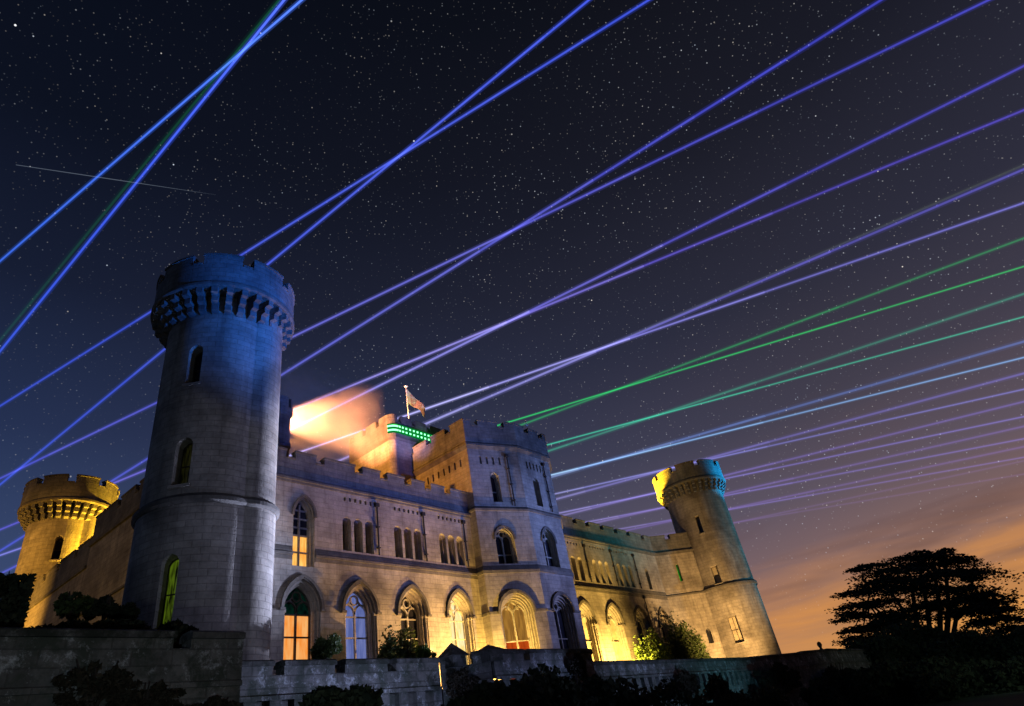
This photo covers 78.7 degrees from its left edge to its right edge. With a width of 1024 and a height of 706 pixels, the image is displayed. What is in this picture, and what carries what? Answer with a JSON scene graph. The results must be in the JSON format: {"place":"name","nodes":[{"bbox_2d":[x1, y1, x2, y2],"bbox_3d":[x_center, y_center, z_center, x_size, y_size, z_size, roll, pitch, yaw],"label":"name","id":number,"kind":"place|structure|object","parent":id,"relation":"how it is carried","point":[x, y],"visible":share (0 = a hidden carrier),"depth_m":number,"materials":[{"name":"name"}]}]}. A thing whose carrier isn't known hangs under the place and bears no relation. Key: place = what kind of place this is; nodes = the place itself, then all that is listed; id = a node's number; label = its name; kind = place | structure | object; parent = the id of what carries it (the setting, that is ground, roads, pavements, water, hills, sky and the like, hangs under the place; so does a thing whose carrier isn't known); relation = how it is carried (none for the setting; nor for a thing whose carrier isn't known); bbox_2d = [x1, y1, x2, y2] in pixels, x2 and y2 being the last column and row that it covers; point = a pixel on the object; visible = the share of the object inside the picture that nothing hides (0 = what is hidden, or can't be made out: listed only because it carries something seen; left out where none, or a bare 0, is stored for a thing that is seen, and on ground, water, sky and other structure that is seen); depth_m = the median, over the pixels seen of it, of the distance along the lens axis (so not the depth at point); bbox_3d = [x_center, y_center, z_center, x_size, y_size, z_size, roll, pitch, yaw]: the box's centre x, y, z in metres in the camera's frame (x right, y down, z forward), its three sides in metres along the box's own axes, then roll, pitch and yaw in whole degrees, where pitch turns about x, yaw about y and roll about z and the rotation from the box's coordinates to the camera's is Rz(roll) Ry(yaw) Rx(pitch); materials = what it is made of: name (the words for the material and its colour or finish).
{"place":"outdoors","nodes":[
{"label":"outdoors","id":0,"kind":"place"},
{"bbox_2d":[241,671,739,705],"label":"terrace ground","id":1,"kind":"structure","parent":0,"point":[425,691],"depth_m":24.26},
{"bbox_2d":[0,571,36,626],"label":"clipped hedge","id":2,"kind":"object","parent":1,"relation":"on","point":[16,591],"visible":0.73,"depth_m":13.92,"materials":[{"name":"green plant"}]},
{"bbox_2d":[31,618,96,628],"bbox_3d":[-10.607,6.807,14.958,1.830,0.777,1.671,-14,-33,4],"label":"clipped hedge","id":3,"kind":"object","parent":1,"relation":"on","point":[76,623],"visible":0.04,"depth_m":14.71,"materials":[{"name":"green plant"}]},
{"bbox_2d":[52,591,94,620],"bbox_3d":[-11.579,6.656,16.414,0.939,0.767,0.908,-32,-38,29],"label":"climbing shrub","id":4,"kind":"object","parent":1,"relation":"on","point":[66,605],"visible":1,"depth_m":16.32,"materials":[{"name":"green plant"}]},
{"bbox_2d":[81,594,124,620],"bbox_3d":[-11.115,6.962,17.020,0.882,0.770,1.232,-32,-38,29],"label":"climbing shrub","id":5,"kind":"object","parent":1,"relation":"on","point":[104,607],"visible":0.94,"depth_m":16.85,"materials":[{"name":"green plant"}]},
{"bbox_2d":[91,617,150,629],"bbox_3d":[-9.979,7.140,15.764,1.591,0.889,1.680,-4,-34,-12],"label":"clipped hedge","id":6,"kind":"object","parent":1,"relation":"on","point":[108,623],"visible":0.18,"depth_m":15.44,"materials":[{"name":"green plant"}]},
{"bbox_2d":[113,601,140,620],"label":"climbing shrub","id":7,"kind":"object","parent":1,"relation":"on","point":[131,611],"visible":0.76,"depth_m":17.02,"materials":[{"name":"green plant"}]},
{"bbox_2d":[150,618,198,647],"bbox_3d":[-9.002,7.476,16.612,1.827,0.772,1.432,-32,-38,29],"label":"clipped hedge","id":8,"kind":"object","parent":1,"relation":"on","point":[179,626],"visible":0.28,"depth_m":16.24,"materials":[{"name":"green plant"}]},
{"bbox_2d":[309,633,342,658],"bbox_3d":[-8.097,12.765,27.020,1.442,1.212,1.355,-9,-33,-4],"label":"clipped bush","id":9,"kind":"object","parent":1,"relation":"on","point":[324,648],"visible":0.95,"depth_m":26.74,"materials":[{"name":"green plant"}]},
{"bbox_2d":[376,621,418,659],"bbox_3d":[-5.707,17.204,33.248,2.227,5.440,4.371,-32,-38,29],"label":"leafy shrub","id":10,"kind":"object","parent":1,"relation":"on","point":[390,649],"visible":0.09,"depth_m":33.63,"materials":[{"name":"green plant"}]},
{"bbox_2d":[15,253,781,688],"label":"castle","id":11,"kind":"structure","parent":1,"relation":"on","point":[227,513],"depth_m":38.63,"materials":[{"name":"beige stone"}]},
{"bbox_2d":[387,423,431,442],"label":"light bar","id":12,"kind":"object","parent":11,"relation":"attached to","point":[405,430],"visible":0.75,"depth_m":52.79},
{"bbox_2d":[404,385,424,417],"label":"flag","id":13,"kind":"object","parent":11,"relation":"on","point":[413,401],"visible":0.97,"depth_m":57.56,"materials":[{"name":"fabric"}]},
{"bbox_2d":[415,644,436,657],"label":"leafy shrub","id":14,"kind":"object","parent":1,"relation":"on","point":[424,651],"visible":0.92,"depth_m":28.77,"materials":[{"name":"green plant"}]},
{"bbox_2d":[631,627,673,659],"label":"leafy shrub","id":15,"kind":"object","parent":1,"relation":"on","point":[655,651],"visible":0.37,"depth_m":51.24,"materials":[{"name":"green plant"}]},
{"bbox_2d":[662,611,711,658],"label":"leafy shrub","id":16,"kind":"object","parent":1,"relation":"on","point":[686,645],"visible":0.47,"depth_m":55.98,"materials":[{"name":"green plant"}]},
{"bbox_2d":[844,633,921,665],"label":"evergreen bush","id":17,"kind":"object","parent":1,"relation":"on","point":[883,646],"visible":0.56,"depth_m":65.55,"materials":[{"name":"green plant"}]},
{"bbox_2d":[872,619,949,658],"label":"evergreen bush","id":18,"kind":"object","parent":1,"relation":"on","point":[914,633],"visible":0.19,"depth_m":72.56,"materials":[{"name":"green plant"}]},
{"bbox_2d":[0,0,1023,653],"label":"sky","id":19,"kind":"structure","parent":0,"point":[779,244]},
{"bbox_2d":[18,165,207,193],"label":"meteor","id":20,"kind":"object","parent":19,"relation":"in","point":[99,177],"visible":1,"depth_m":691.10},
{"bbox_2d":[898,691,1023,705],"bbox_3d":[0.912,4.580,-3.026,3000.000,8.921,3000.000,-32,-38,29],"label":"lawn ground","id":21,"kind":"structure","parent":0,"point":[1010,699],"depth_m":43.76,"materials":[{"name":"green plant"}]},
{"bbox_2d":[298,683,383,705],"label":"garden shrub","id":22,"kind":"object","parent":21,"relation":"on","point":[354,695],"visible":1,"depth_m":12.27,"materials":[{"name":"green plant"}]},
{"bbox_2d":[0,627,876,705],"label":"terrace wall","id":23,"kind":"structure","parent":21,"relation":"on","point":[200,667],"depth_m":19.91,"materials":[{"name":"stone"}]},
{"bbox_2d":[50,659,134,705],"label":"bush","id":24,"kind":"object","parent":23,"relation":"attached to","point":[91,689],"visible":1,"depth_m":13.24,"materials":[{"name":"green plant"}]},
{"bbox_2d":[105,679,186,705],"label":"bush","id":25,"kind":"object","parent":23,"relation":"attached to","point":[159,693],"visible":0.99,"depth_m":13.96,"materials":[{"name":"green plant"}]},
{"bbox_2d":[187,695,240,705],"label":"ivy","id":26,"kind":"object","parent":23,"relation":"attached to","point":[216,700],"visible":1,"depth_m":14.81,"materials":[{"name":"green plant"}]},
{"bbox_2d":[445,667,479,698],"bbox_3d":[-1.896,12.795,24.154,0.487,1.232,1.958,-32,-38,29],"label":"ivy","id":27,"kind":"object","parent":23,"relation":"attached to","point":[460,680],"visible":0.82,"depth_m":24.00,"materials":[{"name":"green plant"}]},
{"bbox_2d":[569,652,587,677],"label":"ivy","id":28,"kind":"object","parent":23,"relation":"attached to","point":[577,665],"visible":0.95,"depth_m":28.44,"materials":[{"name":"green plant"}]},
{"bbox_2d":[676,670,700,694],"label":"ivy","id":29,"kind":"object","parent":23,"relation":"attached to","point":[687,680],"visible":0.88,"depth_m":37.78,"materials":[{"name":"green plant"}]},
{"bbox_2d":[442,679,530,705],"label":"garden shrub","id":30,"kind":"object","parent":21,"relation":"on","point":[472,697],"visible":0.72,"depth_m":15.96,"materials":[{"name":"green plant"}]},
{"bbox_2d":[480,662,583,705],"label":"garden shrub","id":31,"kind":"object","parent":21,"relation":"on","point":[547,690],"visible":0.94,"depth_m":16.49,"materials":[{"name":"green plant"}]},
{"bbox_2d":[540,672,617,705],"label":"garden shrub","id":32,"kind":"object","parent":21,"relation":"on","point":[591,691],"visible":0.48,"depth_m":20.57,"materials":[{"name":"green plant"}]},
{"bbox_2d":[599,675,662,705],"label":"garden shrub","id":33,"kind":"object","parent":21,"relation":"on","point":[628,696],"visible":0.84,"depth_m":20.24,"materials":[{"name":"green plant"}]},
{"bbox_2d":[648,678,712,705],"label":"garden shrub","id":34,"kind":"object","parent":21,"relation":"on","point":[672,693],"visible":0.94,"depth_m":24.78,"materials":[{"name":"green plant"}]},
{"bbox_2d":[703,674,754,705],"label":"garden shrub","id":35,"kind":"object","parent":21,"relation":"on","point":[719,692],"visible":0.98,"depth_m":29.68,"materials":[{"name":"green plant"}]},
{"bbox_2d":[738,683,791,705],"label":"garden shrub","id":36,"kind":"object","parent":21,"relation":"on","point":[767,695],"visible":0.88,"depth_m":33.58,"materials":[{"name":"green plant"}]},
{"bbox_2d":[839,657,918,705],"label":"evergreen bush","id":37,"kind":"object","parent":21,"relation":"on","point":[884,679],"visible":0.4,"depth_m":52.10,"materials":[{"name":"green plant"}]},
{"bbox_2d":[824,547,1023,647],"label":"cedar tree","id":38,"kind":"object","parent":21,"relation":"on","point":[971,599],"visible":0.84,"depth_m":85.39,"materials":[{"name":"green plant"}]},
{"bbox_2d":[889,655,1023,705],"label":"evergreen bush","id":39,"kind":"object","parent":21,"relation":"on","point":[934,679],"visible":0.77,"depth_m":50.00,"materials":[{"name":"green plant"}]},
{"bbox_2d":[912,622,1005,662],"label":"evergreen bush","id":40,"kind":"object","parent":21,"relation":"on","point":[961,646],"visible":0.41,"depth_m":67.06,"materials":[{"name":"green plant"}]},
{"bbox_2d":[914,655,1023,701],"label":"evergreen bush","id":41,"kind":"object","parent":21,"relation":"on","point":[1017,670],"visible":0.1,"depth_m":49.99,"materials":[{"name":"green plant"}]},
{"bbox_2d":[989,625,1023,666],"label":"evergreen bush","id":42,"kind":"object","parent":21,"relation":"on","point":[1012,646],"visible":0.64,"depth_m":64.94,"materials":[{"name":"green plant"}]}
]}

